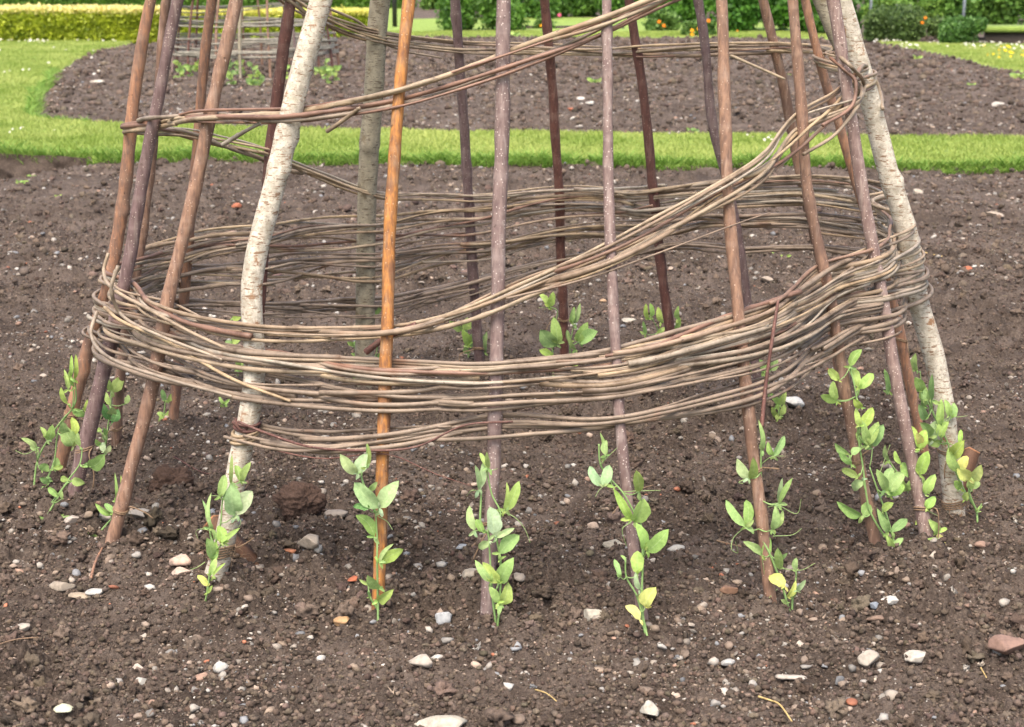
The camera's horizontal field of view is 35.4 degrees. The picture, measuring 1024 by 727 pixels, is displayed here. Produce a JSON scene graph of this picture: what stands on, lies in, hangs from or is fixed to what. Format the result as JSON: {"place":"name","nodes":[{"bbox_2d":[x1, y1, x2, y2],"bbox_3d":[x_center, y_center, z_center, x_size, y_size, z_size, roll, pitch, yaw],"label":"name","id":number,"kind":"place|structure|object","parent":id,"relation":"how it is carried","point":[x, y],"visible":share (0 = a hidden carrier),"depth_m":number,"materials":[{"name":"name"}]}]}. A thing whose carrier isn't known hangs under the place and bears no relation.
{"place":"outdoors","nodes":[
{"label":"outdoors","id":0,"kind":"place"},
{"bbox_2d":[0,153,86,179],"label":"soil bank","id":1,"kind":"structure","parent":0,"point":[11,166],"depth_m":11.60,"materials":[{"name":"soil"}]},
{"bbox_2d":[0,35,1023,726],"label":"soil","id":2,"kind":"structure","parent":0,"point":[14,305],"depth_m":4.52,"materials":[{"name":"soil"}]},
{"bbox_2d":[0,637,37,644],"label":"twig","id":3,"kind":"object","parent":2,"relation":"on","point":[17,639],"visible":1,"depth_m":3.30,"materials":[{"name":"wood"}]},
{"bbox_2d":[18,623,29,630],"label":"stone","id":4,"kind":"object","parent":2,"relation":"on","point":[24,626],"visible":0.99,"depth_m":3.43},
{"bbox_2d":[15,355,87,488],"bbox_3d":[-1.206,0.169,4.214,0.210,0.390,0.081,0,14,0],"label":"sweet pea plant","id":5,"kind":"object","parent":2,"relation":"on","point":[67,435],"visible":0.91,"depth_m":4.21,"materials":[{"name":"green plant"}]},
{"bbox_2d":[48,581,75,590],"bbox_3d":[-1.018,0.502,3.635,0.059,0.021,0.031,-6,15,-22],"label":"stone","id":6,"kind":"object","parent":2,"relation":"on","point":[59,586],"visible":1,"depth_m":3.63,"materials":[{"name":"stone"}]},
{"bbox_2d":[53,703,72,712],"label":"stone","id":7,"kind":"object","parent":2,"relation":"on","point":[62,708],"visible":1,"depth_m":2.96,"materials":[{"name":"stone"}]},
{"bbox_2d":[63,515,78,522],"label":"stone","id":8,"kind":"object","parent":2,"relation":"on","point":[71,519],"visible":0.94,"depth_m":3.95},
{"bbox_2d":[39,433,104,519],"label":"sweet pea plant","id":9,"kind":"object","parent":2,"relation":"on","point":[96,463],"visible":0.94,"depth_m":3.97,"materials":[{"name":"green plant"}]},
{"bbox_2d":[68,592,88,598],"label":"stone","id":10,"kind":"object","parent":2,"relation":"on","point":[77,594],"visible":0.99,"depth_m":3.60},
{"bbox_2d":[85,588,103,595],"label":"stone","id":11,"kind":"object","parent":2,"relation":"on","point":[91,591],"visible":0.98,"depth_m":3.60,"materials":[{"name":"stone"}]},
{"bbox_2d":[89,547,102,578],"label":"twig","id":12,"kind":"object","parent":2,"relation":"on","point":[93,566],"visible":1,"depth_m":3.73,"materials":[{"name":"wood"}]},
{"bbox_2d":[99,513,110,520],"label":"stone","id":13,"kind":"object","parent":2,"relation":"on","point":[104,518],"visible":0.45,"depth_m":3.99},
{"bbox_2d":[88,475,121,536],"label":"sweet pea plant","id":14,"kind":"object","parent":2,"relation":"on","point":[103,511],"visible":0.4,"depth_m":3.90,"materials":[{"name":"green plant"}]},
{"bbox_2d":[95,377,129,454],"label":"sweet pea plant","id":15,"kind":"object","parent":2,"relation":"on","point":[116,385],"visible":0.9,"depth_m":4.55,"materials":[{"name":"green plant"}]},
{"bbox_2d":[126,508,149,517],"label":"stone","id":16,"kind":"object","parent":2,"relation":"on","point":[136,513],"visible":0.68,"depth_m":3.94,"materials":[{"name":"stone"}]},
{"bbox_2d":[135,677,146,684],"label":"stone","id":17,"kind":"object","parent":2,"relation":"on","point":[141,681],"visible":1,"depth_m":3.13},
{"bbox_2d":[157,390,171,420],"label":"sweet pea plant","id":18,"kind":"object","parent":2,"relation":"on","point":[161,415],"visible":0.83,"depth_m":4.85,"materials":[{"name":"green plant"}]},
{"bbox_2d":[148,464,194,493],"bbox_3d":[-0.906,0.318,4.284,0.127,0.104,0.100,0,14,0],"label":"soil clod","id":19,"kind":"object","parent":2,"relation":"on","point":[164,474],"visible":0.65,"depth_m":4.25,"materials":[{"name":"soil"}]},
{"bbox_2d":[172,60,184,77],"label":"sweet pea plant","id":20,"kind":"object","parent":2,"relation":"on","point":[180,68],"visible":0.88,"depth_m":18.93,"materials":[{"name":"green plant"}]},
{"bbox_2d":[169,554,190,565],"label":"stone","id":21,"kind":"object","parent":2,"relation":"on","point":[182,560],"visible":1,"depth_m":3.70,"materials":[{"name":"stone"}]},
{"bbox_2d":[171,567,190,575],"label":"stone","id":22,"kind":"object","parent":2,"relation":"on","point":[180,571],"visible":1,"depth_m":3.67,"materials":[{"name":"stone"}]},
{"bbox_2d":[184,64,193,75],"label":"sweet pea plant","id":23,"kind":"object","parent":2,"relation":"on","point":[187,67],"visible":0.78,"depth_m":19.25,"materials":[{"name":"green plant"}]},
{"bbox_2d":[173,456,225,473],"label":"twig","id":24,"kind":"object","parent":2,"relation":"on","point":[192,467],"visible":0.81,"depth_m":4.47,"materials":[{"name":"wood"}]},
{"bbox_2d":[213,661,227,672],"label":"stone","id":25,"kind":"object","parent":2,"relation":"on","point":[219,666],"visible":1,"depth_m":3.20,"materials":[{"name":"stone"}]},
{"bbox_2d":[190,455,252,601],"bbox_3d":[-0.638,0.366,3.534,0.127,0.348,0.099,-8,16,-30],"label":"sweet pea plant","id":26,"kind":"object","parent":2,"relation":"on","point":[236,501],"visible":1,"depth_m":3.52,"materials":[{"name":"green plant"}]},
{"bbox_2d":[219,397,229,406],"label":"sweet pea plant","id":27,"kind":"object","parent":2,"relation":"on","point":[225,403],"visible":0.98,"depth_m":5.08,"materials":[{"name":"green plant"}]},
{"bbox_2d":[226,70,236,84],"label":"sweet pea plant","id":28,"kind":"object","parent":2,"relation":"on","point":[232,73],"visible":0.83,"depth_m":18.20,"materials":[{"name":"green plant"}]},
{"bbox_2d":[202,515,263,568],"bbox_3d":[-0.632,0.446,3.764,0.211,0.169,0.051,9,16,31],"label":"wooden peg","id":29,"kind":"object","parent":2,"relation":"on","point":[247,550],"visible":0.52,"depth_m":3.76,"materials":[{"name":"wood"}]},
{"bbox_2d":[225,316,242,375],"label":"sweet pea plant","id":30,"kind":"object","parent":2,"relation":"on","point":[235,318],"visible":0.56,"depth_m":5.41,"materials":[{"name":"green plant"}]},
{"bbox_2d":[234,59,245,74],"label":"sweet pea plant","id":31,"kind":"object","parent":2,"relation":"on","point":[237,68],"visible":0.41,"depth_m":19.57,"materials":[{"name":"green plant"}]},
{"bbox_2d":[245,62,259,85],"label":"sweet pea plant","id":32,"kind":"object","parent":2,"relation":"on","point":[249,79],"visible":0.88,"depth_m":17.91,"materials":[{"name":"green plant"}]},
{"bbox_2d":[171,0,340,78],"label":"willow wigwam","id":33,"kind":"object","parent":2,"relation":"on","point":[327,43],"visible":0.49,"depth_m":19.81,"materials":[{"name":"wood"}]},
{"bbox_2d":[253,69,264,84],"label":"sweet pea plant","id":34,"kind":"object","parent":2,"relation":"on","point":[261,79],"visible":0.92,"depth_m":18.35,"materials":[{"name":"green plant"}]},
{"bbox_2d":[271,481,326,521],"bbox_3d":[-0.536,0.347,4.042,0.105,0.106,0.115,12,19,41],"label":"soil clod","id":35,"kind":"object","parent":2,"relation":"on","point":[293,499],"visible":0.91,"depth_m":4.02,"materials":[{"name":"soil"}]},
{"bbox_2d":[297,534,318,549],"bbox_3d":[-0.473,0.411,3.722,0.054,0.038,0.056,0,14,0],"label":"stone","id":36,"kind":"object","parent":2,"relation":"on","point":[309,541],"visible":1,"depth_m":3.71,"materials":[{"name":"stone"}]},
{"bbox_2d":[319,58,331,83],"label":"sweet pea plant","id":37,"kind":"object","parent":2,"relation":"on","point":[324,70],"visible":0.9,"depth_m":18.33,"materials":[{"name":"green plant"}]},
{"bbox_2d":[327,65,341,80],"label":"sweet pea plant","id":38,"kind":"object","parent":2,"relation":"on","point":[334,68],"visible":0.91,"depth_m":18.63,"materials":[{"name":"green plant"}]},
{"bbox_2d":[324,509,347,517],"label":"stone","id":39,"kind":"object","parent":2,"relation":"on","point":[341,513],"visible":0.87,"depth_m":4.01,"materials":[{"name":"stone"}]},
{"bbox_2d":[333,616,349,626],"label":"stone","id":40,"kind":"object","parent":2,"relation":"on","point":[338,621],"visible":1,"depth_m":3.41,"materials":[{"name":"stone"}]},
{"bbox_2d":[347,307,380,378],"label":"sweet pea plant","id":41,"kind":"object","parent":2,"relation":"on","point":[378,310],"visible":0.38,"depth_m":5.37,"materials":[{"name":"green plant"}]},
{"bbox_2d":[340,444,402,619],"bbox_3d":[-0.296,0.362,3.408,0.133,0.394,0.115,0,14,0],"label":"sweet pea plant","id":42,"kind":"object","parent":2,"relation":"on","point":[368,498],"visible":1,"depth_m":3.40,"materials":[{"name":"green plant"}]},
{"bbox_2d":[388,687,399,696],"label":"pebble","id":43,"kind":"object","parent":2,"relation":"on","point":[393,690],"visible":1,"depth_m":3.08,"materials":[{"name":"stone"}]},
{"bbox_2d":[409,654,432,667],"bbox_3d":[-0.182,0.590,3.197,0.050,0.025,0.036,0,14,0],"label":"stone","id":44,"kind":"object","parent":2,"relation":"on","point":[423,660],"visible":1,"depth_m":3.19,"materials":[{"name":"stone"}]},
{"bbox_2d":[414,715,466,726],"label":"stone","id":45,"kind":"object","parent":2,"relation":"on","point":[445,721],"visible":1,"depth_m":2.94,"materials":[{"name":"stone"}]},
{"bbox_2d":[435,612,451,624],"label":"stone","id":46,"kind":"object","parent":2,"relation":"on","point":[442,617],"visible":0.99,"depth_m":3.41,"materials":[{"name":"stone"}]},
{"bbox_2d":[449,317,487,357],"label":"sweet pea plant","id":47,"kind":"object","parent":2,"relation":"on","point":[467,339],"visible":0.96,"depth_m":5.63,"materials":[{"name":"green plant"}]},
{"bbox_2d":[462,568,476,578],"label":"stone","id":48,"kind":"object","parent":2,"relation":"on","point":[469,572],"visible":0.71,"depth_m":3.60,"materials":[{"name":"stone"}]},
{"bbox_2d":[466,452,529,625],"bbox_3d":[-0.038,0.369,3.341,0.138,0.386,0.092,6,15,23],"label":"sweet pea plant","id":49,"kind":"object","parent":2,"relation":"on","point":[500,575],"visible":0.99,"depth_m":3.34,"materials":[{"name":"green plant"}]},
{"bbox_2d":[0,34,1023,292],"bbox_3d":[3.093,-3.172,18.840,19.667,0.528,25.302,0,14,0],"label":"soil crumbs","id":50,"kind":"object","parent":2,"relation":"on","point":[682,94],"visible":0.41,"depth_m":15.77,"materials":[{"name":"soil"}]},
{"bbox_2d":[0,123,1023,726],"bbox_3d":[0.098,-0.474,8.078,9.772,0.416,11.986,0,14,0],"label":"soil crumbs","id":51,"kind":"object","parent":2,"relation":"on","point":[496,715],"visible":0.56,"depth_m":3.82,"materials":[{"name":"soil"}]},
{"bbox_2d":[56,0,987,623],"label":"willow wigwam","id":52,"kind":"object","parent":2,"relation":"on","point":[744,334],"visible":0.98,"depth_m":3.72,"materials":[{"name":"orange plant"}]},
{"bbox_2d":[539,292,597,375],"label":"sweet pea plant","id":53,"kind":"object","parent":2,"relation":"on","point":[584,334],"visible":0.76,"depth_m":5.35,"materials":[{"name":"green plant"}]},
{"bbox_2d":[583,609,601,620],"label":"stone","id":54,"kind":"object","parent":2,"relation":"on","point":[589,614],"visible":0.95,"depth_m":3.38,"materials":[{"name":"stone"}]},
{"bbox_2d":[602,539,621,547],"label":"stone","id":55,"kind":"object","parent":2,"relation":"on","point":[608,544],"visible":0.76,"depth_m":3.82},
{"bbox_2d":[588,433,668,635],"bbox_3d":[0.234,0.357,3.301,0.183,0.423,0.103,4,15,17],"label":"sweet pea plant","id":56,"kind":"object","parent":2,"relation":"on","point":[641,511],"visible":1,"depth_m":3.30,"materials":[{"name":"green plant"}]},
{"bbox_2d":[640,700,658,715],"bbox_3d":[0.255,0.641,2.982,0.036,0.031,0.027,0,14,0],"label":"stone","id":57,"kind":"object","parent":2,"relation":"on","point":[648,707],"visible":1,"depth_m":2.98,"materials":[{"name":"stone"}]},
{"bbox_2d":[640,303,680,338],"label":"sweet pea plant","id":58,"kind":"object","parent":2,"relation":"on","point":[659,316],"visible":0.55,"depth_m":5.77,"materials":[{"name":"green plant"}]},
{"bbox_2d":[667,544,684,550],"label":"stone","id":59,"kind":"object","parent":2,"relation":"on","point":[675,547],"visible":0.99,"depth_m":3.77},
{"bbox_2d":[721,659,734,665],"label":"stone","id":60,"kind":"object","parent":2,"relation":"on","point":[726,662],"visible":1,"depth_m":3.22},
{"bbox_2d":[719,585,737,593],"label":"stone","id":61,"kind":"object","parent":2,"relation":"on","point":[726,589],"visible":1,"depth_m":3.53,"materials":[{"name":"stone"}]},
{"bbox_2d":[750,360,777,396],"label":"sweet pea plant","id":62,"kind":"object","parent":2,"relation":"on","point":[771,369],"visible":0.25,"depth_m":4.98,"materials":[{"name":"green plant"}]},
{"bbox_2d":[760,276,772,281],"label":"stone","id":63,"kind":"object","parent":2,"relation":"on","point":[766,278],"visible":1,"depth_m":7.03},
{"bbox_2d":[725,421,814,610],"bbox_3d":[0.553,0.330,3.452,0.192,0.427,0.122,7,16,27],"label":"sweet pea plant","id":64,"kind":"object","parent":2,"relation":"on","point":[776,578],"visible":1,"depth_m":3.44,"materials":[{"name":"green plant"}]},
{"bbox_2d":[758,695,792,721],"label":"twig","id":65,"kind":"object","parent":2,"relation":"on","point":[776,702],"visible":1,"depth_m":3.03,"materials":[{"name":"wood"}]},
{"bbox_2d":[770,392,786,421],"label":"sweet pea plant","id":66,"kind":"object","parent":2,"relation":"on","point":[780,401],"visible":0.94,"depth_m":4.93,"materials":[{"name":"green plant"}]},
{"bbox_2d":[775,674,806,679],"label":"stone","id":67,"kind":"object","parent":2,"relation":"on","point":[785,677],"visible":0.95,"depth_m":3.14,"materials":[{"name":"stone"}]},
{"bbox_2d":[785,396,804,407],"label":"stone","id":68,"kind":"object","parent":2,"relation":"on","point":[795,401],"visible":0.76,"depth_m":5.03,"materials":[{"name":"stone"}]},
{"bbox_2d":[821,349,906,546],"bbox_3d":[0.817,0.216,3.723,0.213,0.492,0.102,3,14,11],"label":"sweet pea plant","id":69,"kind":"object","parent":2,"relation":"on","point":[890,481],"visible":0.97,"depth_m":3.71,"materials":[{"name":"green plant"}]},
{"bbox_2d":[857,649,879,666],"bbox_3d":[0.708,0.584,3.188,0.046,0.028,0.030,-12,18,-41],"label":"stone","id":70,"kind":"object","parent":2,"relation":"on","point":[867,658],"visible":1,"depth_m":3.18,"materials":[{"name":"stone"}]},
{"bbox_2d":[870,602,878,608],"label":"stone","id":71,"kind":"object","parent":2,"relation":"on","point":[873,605],"visible":1,"depth_m":3.46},
{"bbox_2d":[866,615,883,621],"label":"stone","id":72,"kind":"object","parent":2,"relation":"on","point":[880,618],"visible":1,"depth_m":3.40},
{"bbox_2d":[881,595,898,604],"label":"stone","id":73,"kind":"object","parent":2,"relation":"on","point":[891,600],"visible":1,"depth_m":3.47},
{"bbox_2d":[861,3,945,41],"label":"marigold plant","id":74,"kind":"object","parent":2,"relation":"on","point":[903,22],"visible":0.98,"depth_m":29.07,"materials":[{"name":"green plant"}]},
{"bbox_2d":[883,353,930,411],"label":"sweet pea plant","id":75,"kind":"object","parent":2,"relation":"on","point":[913,360],"visible":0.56,"depth_m":4.98,"materials":[{"name":"green plant"}]},
{"bbox_2d":[904,650,925,662],"bbox_3d":[0.799,0.581,3.184,0.043,0.019,0.038,0,14,0],"label":"stone","id":76,"kind":"object","parent":2,"relation":"on","point":[915,656],"visible":1,"depth_m":3.18,"materials":[{"name":"stone"}]},
{"bbox_2d":[883,426,946,542],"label":"sweet pea plant","id":77,"kind":"object","parent":2,"relation":"on","point":[921,442],"visible":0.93,"depth_m":3.81,"materials":[{"name":"green plant"}]},
{"bbox_2d":[914,375,982,522],"bbox_3d":[1.093,0.213,4.024,0.206,0.393,0.093,0,14,0],"label":"sweet pea plant","id":78,"kind":"object","parent":2,"relation":"on","point":[937,427],"visible":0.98,"depth_m":4.01,"materials":[{"name":"green plant"}]},
{"bbox_2d":[961,447,979,491],"bbox_3d":[1.208,0.315,4.317,0.050,0.168,0.165,9,17,33],"label":"wooden peg","id":79,"kind":"object","parent":2,"relation":"on","point":[972,454],"visible":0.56,"depth_m":4.33,"materials":[{"name":"wood"}]},
{"bbox_2d":[986,211,1004,216],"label":"stone","id":80,"kind":"object","parent":2,"relation":"on","point":[992,213],"visible":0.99,"depth_m":8.87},
{"bbox_2d":[984,32,1023,42],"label":"board edging","id":81,"kind":"object","parent":2,"relation":"on","point":[1005,37],"visible":0.6,"depth_m":28.44,"materials":[{"name":"wood"}]},
{"bbox_2d":[988,634,1023,654],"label":"stone","id":82,"kind":"object","parent":2,"relation":"on","point":[1004,644],"visible":1,"depth_m":3.16,"materials":[{"name":"stone"}]},
{"bbox_2d":[1010,73,1023,78],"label":"weed","id":83,"kind":"object","parent":2,"relation":"on","point":[1014,75],"visible":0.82,"depth_m":19.25,"materials":[{"name":"green plant"}]},
{"bbox_2d":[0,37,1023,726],"bbox_3d":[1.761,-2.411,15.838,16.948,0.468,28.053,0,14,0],"label":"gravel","id":84,"kind":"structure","parent":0,"point":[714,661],"depth_m":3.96,"materials":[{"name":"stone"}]},
{"bbox_2d":[0,29,1023,171],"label":"lawn","id":85,"kind":"structure","parent":0,"point":[1022,71],"depth_m":12.45,"materials":[{"name":"plant"}]},
{"bbox_2d":[0,65,1023,174],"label":"grass fringe","id":86,"kind":"object","parent":85,"relation":"on","point":[544,159],"depth_m":11.20,"materials":[{"name":"plant"}]},
{"bbox_2d":[0,38,1023,139],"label":"daisies","id":87,"kind":"object","parent":85,"relation":"on","point":[965,43],"visible":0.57,"depth_m":26.70,"materials":[{"name":"white plant"}]},
{"bbox_2d":[937,15,987,42],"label":"shrub","id":88,"kind":"object","parent":85,"relation":"on","point":[959,29],"visible":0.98,"depth_m":27.93,"materials":[{"name":"green plant"}]},
{"bbox_2d":[268,8,805,35],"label":"lawn","id":89,"kind":"structure","parent":0,"point":[425,25],"depth_m":37.14,"materials":[{"name":"plant"}]},
{"bbox_2d":[0,2,181,43],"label":"box hedge","id":90,"kind":"object","parent":89,"relation":"on","point":[59,22],"visible":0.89,"depth_m":28.69,"materials":[{"name":"yellow plant"}]},
{"bbox_2d":[0,0,418,7],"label":"box hedge","id":91,"kind":"object","parent":89,"relation":"on","point":[353,3],"visible":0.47,"depth_m":51.76,"materials":[{"name":"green plant"}]},
{"bbox_2d":[177,4,368,37],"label":"box hedge","id":92,"kind":"object","parent":89,"relation":"on","point":[359,14],"visible":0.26,"depth_m":30.43,"materials":[{"name":"yellow plant"}]},
{"bbox_2d":[392,0,396,26],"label":"post","id":93,"kind":"object","parent":89,"relation":"on","point":[394,13],"visible":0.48,"depth_m":35.78,"materials":[{"name":"black paint"}]},
{"bbox_2d":[433,0,530,30],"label":"rose bush","id":94,"kind":"object","parent":89,"relation":"on","point":[486,9],"visible":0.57,"depth_m":33.60,"materials":[{"name":"green plant"}]},
{"bbox_2d":[532,18,556,27],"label":"marigold plant","id":95,"kind":"object","parent":89,"relation":"on","point":[538,24],"visible":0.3,"depth_m":34.74,"materials":[{"name":"green plant"}]},
{"bbox_2d":[640,6,680,30],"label":"marigold plant","id":96,"kind":"object","parent":89,"relation":"on","point":[664,19],"visible":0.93,"depth_m":33.65,"materials":[{"name":"green plant"}]},
{"bbox_2d":[680,19,716,35],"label":"marigold plant","id":97,"kind":"object","parent":89,"relation":"on","point":[689,27],"visible":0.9,"depth_m":30.95,"materials":[{"name":"green plant"}]},
{"bbox_2d":[711,0,810,31],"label":"shrub","id":98,"kind":"object","parent":89,"relation":"on","point":[744,15],"visible":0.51,"depth_m":33.22,"materials":[{"name":"green plant"}]},
{"bbox_2d":[413,0,1022,37],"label":"soil","id":99,"kind":"structure","parent":0,"point":[420,13],"depth_m":43.88,"materials":[{"name":"soil"}]},
{"bbox_2d":[418,0,480,9],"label":"shrub","id":100,"kind":"object","parent":99,"relation":"on","point":[427,4],"visible":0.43,"depth_m":49.03,"materials":[{"name":"green plant"}]},
{"bbox_2d":[480,0,591,18],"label":"rose bush","id":101,"kind":"object","parent":99,"relation":"on","point":[566,8],"visible":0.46,"depth_m":41.60,"materials":[{"name":"green plant"}]},
{"bbox_2d":[584,0,656,15],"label":"rose bush","id":102,"kind":"object","parent":99,"relation":"on","point":[616,5],"visible":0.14,"depth_m":41.70,"materials":[{"name":"green plant"}]},
{"bbox_2d":[653,0,716,21],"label":"rose bush","id":103,"kind":"object","parent":99,"relation":"on","point":[684,9],"visible":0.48,"depth_m":38.72,"materials":[{"name":"green plant"}]},
{"bbox_2d":[802,0,863,32],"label":"shrub","id":104,"kind":"object","parent":99,"relation":"on","point":[819,27],"visible":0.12,"depth_m":31.68,"materials":[{"name":"green plant"}]},
{"bbox_2d":[859,0,946,19],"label":"shrub","id":105,"kind":"object","parent":99,"relation":"on","point":[928,6],"visible":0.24,"depth_m":39.03,"materials":[{"name":"green plant"}]},
{"bbox_2d":[934,0,977,19],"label":"vine","id":106,"kind":"object","parent":99,"relation":"on","point":[951,8],"visible":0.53,"depth_m":38.96,"materials":[{"name":"green plant"}]},
{"bbox_2d":[966,0,1023,24],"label":"vine","id":107,"kind":"object","parent":99,"relation":"on","point":[1001,12],"visible":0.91,"depth_m":34.58,"materials":[{"name":"green plant"}]},
{"bbox_2d":[982,25,1023,31],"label":"hedge","id":108,"kind":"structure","parent":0,"point":[1004,28],"depth_m":28.35,"materials":[{"name":"plant"}]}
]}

